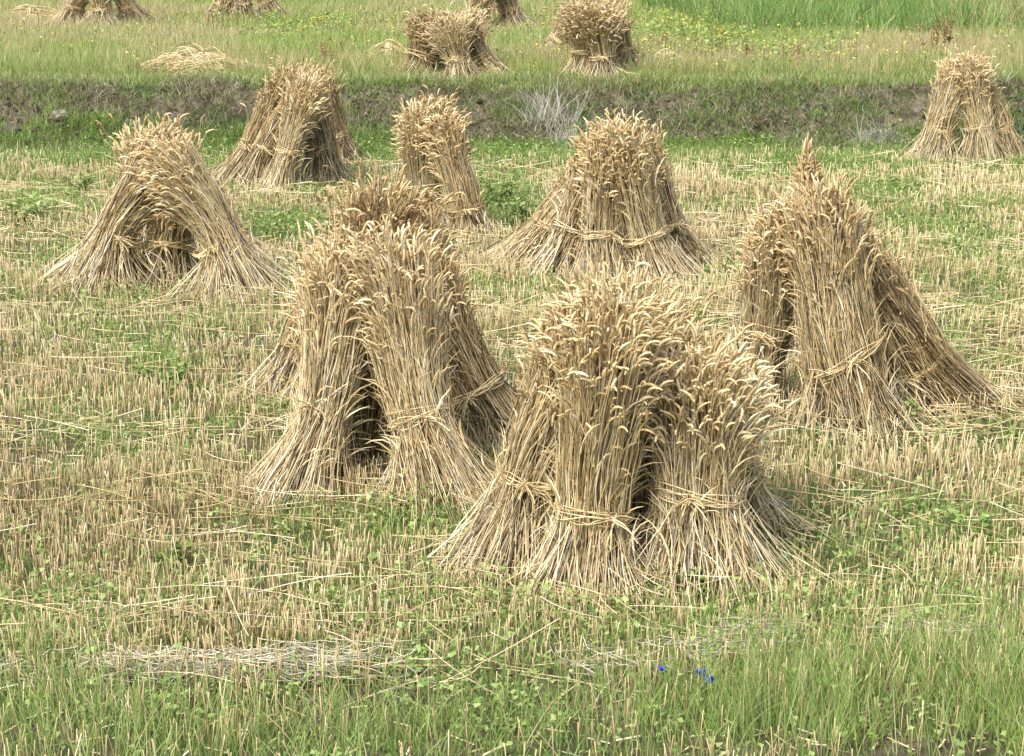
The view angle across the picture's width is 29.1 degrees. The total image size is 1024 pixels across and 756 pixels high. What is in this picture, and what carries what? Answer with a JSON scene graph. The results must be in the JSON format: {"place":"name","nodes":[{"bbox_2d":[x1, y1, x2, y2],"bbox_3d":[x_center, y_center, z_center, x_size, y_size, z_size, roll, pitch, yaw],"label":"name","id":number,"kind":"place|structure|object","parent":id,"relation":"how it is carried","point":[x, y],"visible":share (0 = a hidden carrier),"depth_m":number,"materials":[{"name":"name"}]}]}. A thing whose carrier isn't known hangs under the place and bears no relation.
{"place":"outdoors","nodes":[
{"label":"outdoors","id":0,"kind":"place"},
{"bbox_2d":[0,65,1023,755],"bbox_3d":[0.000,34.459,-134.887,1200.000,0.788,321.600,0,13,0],"label":"field","id":1,"kind":"structure","parent":0,"point":[554,648],"depth_m":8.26,"materials":[{"name":"plant"}]},
{"bbox_2d":[0,188,53,224],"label":"leafy weed","id":2,"kind":"object","parent":1,"relation":"on","point":[28,210],"visible":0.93,"depth_m":17.39,"materials":[{"name":"green plant"}]},
{"bbox_2d":[54,168,94,194],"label":"leafy weed","id":3,"kind":"object","parent":1,"relation":"on","point":[81,185],"visible":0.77,"depth_m":18.97,"materials":[{"name":"green plant"}]},
{"bbox_2d":[21,123,193,299],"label":"wheat sheaf","id":4,"kind":"object","parent":1,"relation":"on","point":[110,243],"visible":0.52,"depth_m":14.26,"materials":[{"name":"plant"}]},
{"bbox_2d":[95,112,201,260],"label":"wheat sheaf","id":5,"kind":"object","parent":1,"relation":"on","point":[123,138],"visible":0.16,"depth_m":15.54,"materials":[{"name":"plant"}]},
{"bbox_2d":[129,362,192,390],"bbox_3d":[-2.013,0.002,11.280,0.354,0.181,0.218,-7,15,-27],"label":"leafy weed","id":6,"kind":"object","parent":1,"relation":"on","point":[145,369],"visible":0.66,"depth_m":11.29,"materials":[{"name":"green plant"}]},
{"bbox_2d":[135,196,202,291],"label":"wheat sheaf","id":7,"kind":"object","parent":1,"relation":"on","point":[166,243],"visible":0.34,"depth_m":14.39,"materials":[{"name":"plant"}]},
{"bbox_2d":[127,112,214,257],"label":"wheat sheaf","id":8,"kind":"object","parent":1,"relation":"on","point":[174,126],"visible":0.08,"depth_m":15.53,"materials":[{"name":"plant"}]},
{"bbox_2d":[151,537,194,568],"bbox_3d":[-1.428,0.753,8.291,0.163,0.134,0.240,0,13,0],"label":"leafy weed","id":9,"kind":"object","parent":1,"relation":"on","point":[188,543],"visible":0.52,"depth_m":8.31,"materials":[{"name":"green plant"}]},
{"bbox_2d":[119,116,294,302],"bbox_3d":[-2.090,-1.238,14.146,1.222,1.285,1.061,11,17,40],"label":"wheat sheaf","id":10,"kind":"object","parent":1,"relation":"on","point":[189,193],"visible":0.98,"depth_m":14.02,"materials":[{"name":"plant"}]},
{"bbox_2d":[198,167,282,262],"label":"wheat sheaf","id":11,"kind":"object","parent":1,"relation":"on","point":[244,228],"visible":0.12,"depth_m":15.48,"materials":[{"name":"plant"}]},
{"bbox_2d":[211,58,310,184],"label":"wheat sheaf","id":12,"kind":"object","parent":1,"relation":"on","point":[238,154],"visible":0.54,"depth_m":19.59,"materials":[{"name":"plant"}]},
{"bbox_2d":[248,620,290,643],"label":"leafy weed","id":13,"kind":"object","parent":1,"relation":"on","point":[272,635],"visible":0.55,"depth_m":7.37,"materials":[{"name":"green plant"}]},
{"bbox_2d":[232,244,319,402],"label":"wheat sheaf","id":14,"kind":"object","parent":1,"relation":"on","point":[282,361],"visible":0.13,"depth_m":11.14,"materials":[{"name":"plant"}]},
{"bbox_2d":[228,64,329,188],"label":"wheat sheaf","id":15,"kind":"object","parent":1,"relation":"on","point":[257,162],"visible":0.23,"depth_m":19.40,"materials":[{"name":"plant"}]},
{"bbox_2d":[254,58,331,194],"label":"wheat sheaf","id":16,"kind":"object","parent":1,"relation":"on","point":[301,103],"visible":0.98,"depth_m":18.97,"materials":[{"name":"plant"}]},
{"bbox_2d":[228,185,399,513],"bbox_3d":[-0.891,-0.179,9.304,0.665,1.464,1.082,11,17,38],"label":"wheat sheaf","id":17,"kind":"object","parent":1,"relation":"on","point":[311,444],"visible":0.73,"depth_m":9.18,"materials":[{"name":"plant"}]},
{"bbox_2d":[277,55,359,185],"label":"wheat sheaf","id":18,"kind":"object","parent":1,"relation":"on","point":[323,151],"visible":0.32,"depth_m":19.76,"materials":[{"name":"plant"}]},
{"bbox_2d":[300,58,373,165],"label":"wheat sheaf","id":19,"kind":"object","parent":1,"relation":"on","point":[347,148],"visible":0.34,"depth_m":21.02,"materials":[{"name":"plant"}]},
{"bbox_2d":[274,196,400,411],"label":"wheat sheaf","id":20,"kind":"object","parent":1,"relation":"on","point":[297,375],"visible":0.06,"depth_m":10.78,"materials":[{"name":"plant"}]},
{"bbox_2d":[333,278,393,472],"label":"wheat sheaf","id":21,"kind":"object","parent":1,"relation":"on","point":[372,427],"visible":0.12,"depth_m":9.52,"materials":[{"name":"plant"}]},
{"bbox_2d":[315,161,465,249],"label":"wheat sheaf","id":22,"kind":"object","parent":1,"relation":"on","point":[370,194],"visible":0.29,"depth_m":10.53,"materials":[{"name":"plant"}]},
{"bbox_2d":[317,205,495,525],"bbox_3d":[-0.416,-0.114,9.207,1.080,1.382,0.762,13,18,42],"label":"wheat sheaf","id":23,"kind":"object","parent":1,"relation":"on","point":[409,360],"visible":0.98,"depth_m":9.11,"materials":[{"name":"plant"}]},
{"bbox_2d":[359,183,462,272],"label":"wheat sheaf","id":24,"kind":"object","parent":1,"relation":"on","point":[445,239],"visible":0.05,"depth_m":10.63,"materials":[{"name":"plant"}]},
{"bbox_2d":[387,94,448,231],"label":"wheat sheaf","id":25,"kind":"object","parent":1,"relation":"on","point":[407,129],"visible":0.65,"depth_m":16.70,"materials":[{"name":"plant"}]},
{"bbox_2d":[419,484,460,511],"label":"leafy weed","id":26,"kind":"object","parent":1,"relation":"on","point":[449,500],"visible":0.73,"depth_m":9.01,"materials":[{"name":"green plant"}]},
{"bbox_2d":[419,85,471,213],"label":"wheat sheaf","id":27,"kind":"object","parent":1,"relation":"on","point":[451,101],"visible":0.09,"depth_m":17.63,"materials":[{"name":"plant"}]},
{"bbox_2d":[412,100,500,240],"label":"wheat sheaf","id":28,"kind":"object","parent":1,"relation":"on","point":[449,153],"visible":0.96,"depth_m":16.49,"materials":[{"name":"plant"}]},
{"bbox_2d":[393,229,522,460],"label":"wheat sheaf","id":29,"kind":"object","parent":1,"relation":"on","point":[484,392],"visible":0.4,"depth_m":10.07,"materials":[{"name":"plant"}]},
{"bbox_2d":[484,177,525,206],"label":"leafy weed","id":30,"kind":"object","parent":1,"relation":"on","point":[506,185],"visible":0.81,"depth_m":18.16,"materials":[{"name":"green plant"}]},
{"bbox_2d":[0,125,1023,755],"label":"stubble","id":31,"kind":"object","parent":1,"relation":"on","point":[130,513],"visible":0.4,"depth_m":9.19,"materials":[{"name":"beige plant"}]},
{"bbox_2d":[0,605,1023,693],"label":"mown hay","id":32,"kind":"object","parent":1,"relation":"on","point":[246,654],"visible":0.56,"depth_m":7.08,"materials":[{"name":"beige plant"}]},
{"bbox_2d":[0,108,1023,755],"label":"ground weeds","id":33,"kind":"object","parent":1,"relation":"on","point":[444,520],"visible":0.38,"depth_m":8.63,"materials":[{"name":"green plant"}]},
{"bbox_2d":[0,10,1023,755],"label":"loose straw","id":34,"kind":"object","parent":1,"relation":"on","point":[720,328],"visible":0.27,"depth_m":10.18,"materials":[{"name":"beige plant"}]},
{"bbox_2d":[498,560,535,585],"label":"leafy weed","id":35,"kind":"object","parent":1,"relation":"on","point":[503,565],"visible":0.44,"depth_m":7.95,"materials":[{"name":"green plant"}]},
{"bbox_2d":[406,271,628,595],"bbox_3d":[0.053,0.200,8.053,0.802,1.303,0.929,9,16,32],"label":"wheat sheaf","id":36,"kind":"object","parent":1,"relation":"on","point":[512,506],"visible":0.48,"depth_m":8.04,"materials":[{"name":"plant"}]},
{"bbox_2d":[466,141,581,269],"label":"wheat sheaf","id":37,"kind":"object","parent":1,"relation":"on","point":[529,233],"visible":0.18,"depth_m":15.32,"materials":[{"name":"plant"}]},
{"bbox_2d":[508,197,542,219],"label":"leafy weed","id":38,"kind":"object","parent":1,"relation":"on","point":[524,205],"visible":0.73,"depth_m":17.47,"materials":[{"name":"green plant"}]},
{"bbox_2d":[518,117,608,280],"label":"wheat sheaf","id":39,"kind":"object","parent":1,"relation":"on","point":[563,236],"visible":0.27,"depth_m":14.73,"materials":[{"name":"plant"}]},
{"bbox_2d":[494,258,687,614],"bbox_3d":[0.314,0.192,7.897,0.779,1.358,0.818,0,13,0],"label":"wheat sheaf","id":40,"kind":"object","parent":1,"relation":"on","point":[597,461],"visible":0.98,"depth_m":7.82,"materials":[{"name":"plant"}]},
{"bbox_2d":[568,120,631,283],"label":"wheat sheaf","id":41,"kind":"object","parent":1,"relation":"on","point":[600,231],"visible":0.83,"depth_m":14.44,"materials":[{"name":"plant"}]},
{"bbox_2d":[532,250,681,324],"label":"wheat sheaf","id":42,"kind":"object","parent":1,"relation":"on","point":[612,280],"visible":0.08,"depth_m":9.09,"materials":[{"name":"plant"}]},
{"bbox_2d":[569,107,649,160],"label":"wheat sheaf","id":43,"kind":"object","parent":1,"relation":"on","point":[604,121],"visible":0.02,"depth_m":16.06,"materials":[{"name":"plant"}]},
{"bbox_2d":[576,107,718,288],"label":"wheat sheaf","id":44,"kind":"object","parent":1,"relation":"on","point":[648,239],"visible":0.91,"depth_m":14.42,"materials":[{"name":"plant"}]},
{"bbox_2d":[657,665,666,703],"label":"cornflower","id":45,"kind":"object","parent":1,"relation":"on","point":[661,669],"visible":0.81,"depth_m":6.84,"materials":[{"name":"blue plant"}]},
{"bbox_2d":[616,272,718,545],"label":"wheat sheaf","id":46,"kind":"object","parent":1,"relation":"on","point":[646,493],"visible":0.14,"depth_m":8.31,"materials":[{"name":"plant"}]},
{"bbox_2d":[610,107,727,269],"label":"wheat sheaf","id":47,"kind":"object","parent":1,"relation":"on","point":[676,223],"visible":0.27,"depth_m":15.02,"materials":[{"name":"plant"}]},
{"bbox_2d":[668,555,706,593],"bbox_3d":[0.710,0.802,7.919,0.168,0.152,0.219,0,13,0],"label":"leafy weed","id":48,"kind":"object","parent":1,"relation":"on","point":[692,577],"visible":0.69,"depth_m":7.88,"materials":[{"name":"green plant"}]},
{"bbox_2d":[625,320,825,616],"bbox_3d":[0.825,0.314,8.006,0.947,1.084,0.972,0,13,0],"label":"wheat sheaf","id":49,"kind":"object","parent":1,"relation":"on","point":[698,494],"visible":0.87,"depth_m":7.95,"materials":[{"name":"plant"}]},
{"bbox_2d":[715,353,816,546],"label":"wheat sheaf","id":50,"kind":"object","parent":1,"relation":"on","point":[761,496],"visible":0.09,"depth_m":8.62,"materials":[{"name":"plant"}]},
{"bbox_2d":[722,187,811,412],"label":"wheat sheaf","id":51,"kind":"object","parent":1,"relation":"on","point":[767,309],"visible":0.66,"depth_m":10.64,"materials":[{"name":"plant"}]},
{"bbox_2d":[781,132,826,370],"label":"wheat sheaf","id":52,"kind":"object","parent":1,"relation":"on","point":[808,164],"visible":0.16,"depth_m":11.70,"materials":[{"name":"plant"}]},
{"bbox_2d":[762,146,935,444],"bbox_3d":[1.797,-0.450,10.398,0.956,1.496,0.843,0,13,0],"label":"wheat sheaf","id":53,"kind":"object","parent":1,"relation":"on","point":[844,364],"visible":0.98,"depth_m":10.35,"materials":[{"name":"plant"}]},
{"bbox_2d":[768,199,967,424],"bbox_3d":[1.983,-0.403,10.799,1.074,1.208,0.782,5,14,21],"label":"wheat sheaf","id":54,"kind":"object","parent":1,"relation":"on","point":[868,250],"visible":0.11,"depth_m":10.66,"materials":[{"name":"plant"}]},
{"bbox_2d":[888,393,922,427],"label":"leafy weed","id":55,"kind":"object","parent":1,"relation":"on","point":[913,402],"visible":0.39,"depth_m":10.49,"materials":[{"name":"green plant"}]},
{"bbox_2d":[897,43,989,164],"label":"wheat sheaf","id":56,"kind":"object","parent":1,"relation":"on","point":[937,135],"visible":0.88,"depth_m":21.15,"materials":[{"name":"plant"}]},
{"bbox_2d":[868,211,1023,427],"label":"wheat sheaf","id":57,"kind":"object","parent":1,"relation":"on","point":[945,370],"visible":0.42,"depth_m":10.69,"materials":[{"name":"plant"}]},
{"bbox_2d":[936,506,995,541],"bbox_3d":[1.977,0.659,8.605,0.258,0.155,0.236,0,13,0],"label":"leafy weed","id":58,"kind":"object","parent":1,"relation":"on","point":[958,518],"visible":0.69,"depth_m":8.61,"materials":[{"name":"green plant"}]},
{"bbox_2d":[938,46,1013,165],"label":"wheat sheaf","id":59,"kind":"object","parent":1,"relation":"on","point":[979,121],"visible":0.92,"depth_m":21.07,"materials":[{"name":"plant"}]},
{"bbox_2d":[971,46,1023,157],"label":"wheat sheaf","id":60,"kind":"object","parent":1,"relation":"on","point":[1008,135],"visible":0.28,"depth_m":21.32,"materials":[{"name":"plant"}]},
{"bbox_2d":[0,66,1023,153],"bbox_3d":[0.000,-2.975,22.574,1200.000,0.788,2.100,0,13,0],"label":"bank","id":61,"kind":"structure","parent":0,"point":[913,108],"depth_m":22.64,"materials":[{"name":"plant"}]},
{"bbox_2d":[1,123,21,136],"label":"earth clod","id":62,"kind":"object","parent":61,"relation":"on","point":[10,126],"visible":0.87,"depth_m":22.34,"materials":[{"name":"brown soil"}]},
{"bbox_2d":[51,109,69,119],"bbox_3d":[-5.134,-2.974,22.363,0.241,0.151,0.163,0,13,0],"label":"rock","id":63,"kind":"object","parent":61,"relation":"on","point":[57,115],"visible":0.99,"depth_m":22.31,"materials":[{"name":"grey stone"}]},
{"bbox_2d":[0,80,1023,153],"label":"earth rubble","id":64,"kind":"object","parent":61,"relation":"on","point":[478,101],"visible":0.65,"depth_m":22.59,"materials":[{"name":"brown soil"}]},
{"bbox_2d":[507,74,590,138],"bbox_3d":[0.429,-3.106,22.561,1.098,0.765,1.153,0,13,0],"label":"dead grass tuft","id":65,"kind":"object","parent":61,"relation":"on","point":[538,115],"visible":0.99,"depth_m":22.55,"materials":[{"name":"grey plant"}]},
{"bbox_2d":[539,118,585,148],"bbox_3d":[0.650,-2.644,22.311,1.043,0.656,0.872,0,13,0],"label":"dead grass tuft","id":66,"kind":"object","parent":61,"relation":"on","point":[565,138],"visible":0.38,"depth_m":22.34,"materials":[{"name":"grey plant"}]},
{"bbox_2d":[750,74,895,134],"bbox_3d":[3.661,-3.132,22.940,1.946,0.804,1.093,0,13,0],"label":"dead grass tuft","id":67,"kind":"object","parent":61,"relation":"on","point":[826,100],"visible":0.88,"depth_m":22.72,"materials":[{"name":"grey plant"}]},
{"bbox_2d":[834,109,908,147],"bbox_3d":[4.112,-2.678,22.318,1.097,0.792,0.888,0,13,0],"label":"dead grass tuft","id":68,"kind":"object","parent":61,"relation":"on","point":[879,136],"visible":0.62,"depth_m":22.30,"materials":[{"name":"grey plant"}]},
{"bbox_2d":[874,122,912,148],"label":"dead grass tuft","id":69,"kind":"object","parent":61,"relation":"on","point":[897,141],"visible":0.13,"depth_m":22.20,"materials":[{"name":"grey plant"}]},
{"bbox_2d":[945,48,996,67],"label":"wheat sheaf","id":70,"kind":"object","parent":61,"relation":"on","point":[986,60],"visible":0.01,"depth_m":22.59,"materials":[{"name":"plant"}]},
{"bbox_2d":[999,86,1023,130],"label":"dead grass tuft","id":71,"kind":"object","parent":61,"relation":"on","point":[1017,106],"visible":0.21,"depth_m":22.61,"materials":[{"name":"grey plant"}]},
{"bbox_2d":[637,0,1023,37],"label":"tall grass","id":72,"kind":"structure","parent":0,"point":[928,13],"depth_m":30.33,"materials":[{"name":"green plant"}]},
{"bbox_3d":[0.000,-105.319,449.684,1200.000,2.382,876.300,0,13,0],"label":"terrace","id":73,"kind":"structure","parent":0,"visible":0},
{"bbox_2d":[3,2,59,21],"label":"fallen sheaf","id":74,"kind":"object","parent":73,"relation":"on","point":[37,10],"visible":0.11,"depth_m":34.65,"materials":[{"name":"plant"}]},
{"bbox_2d":[43,0,89,25],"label":"wheat sheaf","id":75,"kind":"object","parent":73,"relation":"on","point":[74,9],"visible":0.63,"depth_m":32.28,"materials":[{"name":"plant"}]},
{"bbox_2d":[80,0,125,28],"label":"wheat sheaf","id":76,"kind":"object","parent":73,"relation":"on","point":[103,8],"visible":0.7,"depth_m":31.86,"materials":[{"name":"plant"}]},
{"bbox_2d":[112,0,164,24],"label":"wheat sheaf","id":77,"kind":"object","parent":73,"relation":"on","point":[130,5],"visible":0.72,"depth_m":32.72,"materials":[{"name":"plant"}]},
{"bbox_2d":[139,43,243,76],"bbox_3d":[-3.836,-3.818,23.808,1.449,0.476,1.392,0,13,0],"label":"straw heap","id":78,"kind":"object","parent":73,"relation":"on","point":[196,55],"visible":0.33,"depth_m":23.66,"materials":[{"name":"beige plant"}]},
{"bbox_2d":[192,0,232,24],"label":"wheat sheaf","id":79,"kind":"object","parent":73,"relation":"on","point":[218,5],"visible":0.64,"depth_m":33.11,"materials":[{"name":"plant"}]},
{"bbox_2d":[206,14,227,29],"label":"dock plant","id":80,"kind":"object","parent":73,"relation":"on","point":[212,19],"visible":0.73,"depth_m":30.89,"materials":[{"name":"brown plant"}]},
{"bbox_2d":[229,0,261,22],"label":"wheat sheaf","id":81,"kind":"object","parent":73,"relation":"on","point":[244,5],"visible":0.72,"depth_m":33.12,"materials":[{"name":"plant"}]},
{"bbox_2d":[251,0,295,19],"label":"wheat sheaf","id":82,"kind":"object","parent":73,"relation":"on","point":[267,4],"visible":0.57,"depth_m":34.55,"materials":[{"name":"plant"}]},
{"bbox_2d":[318,40,334,63],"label":"dock plant","id":83,"kind":"object","parent":73,"relation":"on","point":[323,50],"visible":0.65,"depth_m":24.24,"materials":[{"name":"brown plant"}]},
{"bbox_2d":[368,39,406,57],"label":"fallen sheaf","id":84,"kind":"object","parent":73,"relation":"on","point":[386,47],"visible":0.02,"depth_m":25.19,"materials":[{"name":"plant"}]},
{"bbox_2d":[391,2,457,77],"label":"wheat sheaf","id":85,"kind":"object","parent":73,"relation":"on","point":[415,49],"visible":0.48,"depth_m":23.52,"materials":[{"name":"plant"}]},
{"bbox_2d":[405,1,491,27],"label":"wheat sheaf","id":86,"kind":"object","parent":73,"relation":"on","point":[442,14],"visible":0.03,"depth_m":24.27,"materials":[{"name":"plant"}]},
{"bbox_2d":[412,8,486,80],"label":"wheat sheaf","id":87,"kind":"object","parent":73,"relation":"on","point":[450,46],"visible":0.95,"depth_m":23.17,"materials":[{"name":"plant"}]},
{"bbox_2d":[446,0,510,74],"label":"wheat sheaf","id":88,"kind":"object","parent":73,"relation":"on","point":[481,51],"visible":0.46,"depth_m":23.45,"materials":[{"name":"plant"}]},
{"bbox_2d":[464,0,495,28],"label":"wheat sheaf","id":89,"kind":"object","parent":73,"relation":"on","point":[486,4],"visible":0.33,"depth_m":31.03,"materials":[{"name":"plant"}]},
{"bbox_2d":[488,0,499,18],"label":"wheat sheaf","id":90,"kind":"object","parent":73,"relation":"on","point":[494,9],"visible":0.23,"depth_m":33.05,"materials":[{"name":"plant"}]},
{"bbox_2d":[0,1,1013,73],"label":"yellow wildflowers","id":91,"kind":"object","parent":73,"relation":"on","point":[649,41],"visible":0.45,"depth_m":26.98,"materials":[{"name":"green plant"}]},
{"bbox_2d":[0,0,1023,78],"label":"terrace grass","id":92,"kind":"structure","parent":73,"relation":"on","point":[241,43],"depth_m":26.59,"materials":[{"name":"green plant"}]},
{"bbox_2d":[491,0,542,29],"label":"wheat sheaf","id":93,"kind":"object","parent":73,"relation":"on","point":[510,10],"visible":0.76,"depth_m":31.43,"materials":[{"name":"plant"}]},
{"bbox_2d":[537,0,577,52],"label":"wheat sheaf","id":94,"kind":"object","parent":73,"relation":"on","point":[552,37],"visible":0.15,"depth_m":25.80,"materials":[{"name":"plant"}]},
{"bbox_2d":[540,0,625,75],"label":"wheat sheaf","id":95,"kind":"object","parent":73,"relation":"on","point":[578,54],"visible":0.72,"depth_m":23.33,"materials":[{"name":"plant"}]},
{"bbox_2d":[562,0,628,79],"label":"wheat sheaf","id":96,"kind":"object","parent":73,"relation":"on","point":[603,49],"visible":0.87,"depth_m":23.27,"materials":[{"name":"plant"}]},
{"bbox_2d":[585,0,653,68],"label":"wheat sheaf","id":97,"kind":"object","parent":73,"relation":"on","point":[625,47],"visible":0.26,"depth_m":23.79,"materials":[{"name":"plant"}]},
{"bbox_2d":[650,48,693,63],"bbox_3d":[2.025,-4.009,25.065,0.920,0.373,0.890,0,13,0],"label":"straw heap","id":98,"kind":"object","parent":73,"relation":"on","point":[667,54],"depth_m":24.99,"materials":[{"name":"beige plant"}]},
{"bbox_2d":[706,23,724,40],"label":"dock plant","id":99,"kind":"object","parent":73,"relation":"on","point":[722,29],"visible":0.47,"depth_m":27.79,"materials":[{"name":"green plant"}]},
{"bbox_2d":[739,43,755,59],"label":"dock plant","id":100,"kind":"object","parent":73,"relation":"on","point":[746,48],"visible":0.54,"depth_m":24.75,"materials":[{"name":"brown plant"}]},
{"bbox_2d":[790,43,802,63],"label":"dock plant","id":101,"kind":"object","parent":73,"relation":"on","point":[799,51],"visible":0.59,"depth_m":24.47,"materials":[{"name":"brown plant"}]},
{"bbox_2d":[916,18,940,48],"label":"dock plant","id":102,"kind":"object","parent":73,"relation":"on","point":[933,33],"visible":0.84,"depth_m":26.34,"materials":[{"name":"brown plant"}]},
{"bbox_2d":[940,11,954,47],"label":"dock plant","id":103,"kind":"object","parent":73,"relation":"on","point":[946,28],"visible":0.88,"depth_m":26.94,"materials":[{"name":"brown plant"}]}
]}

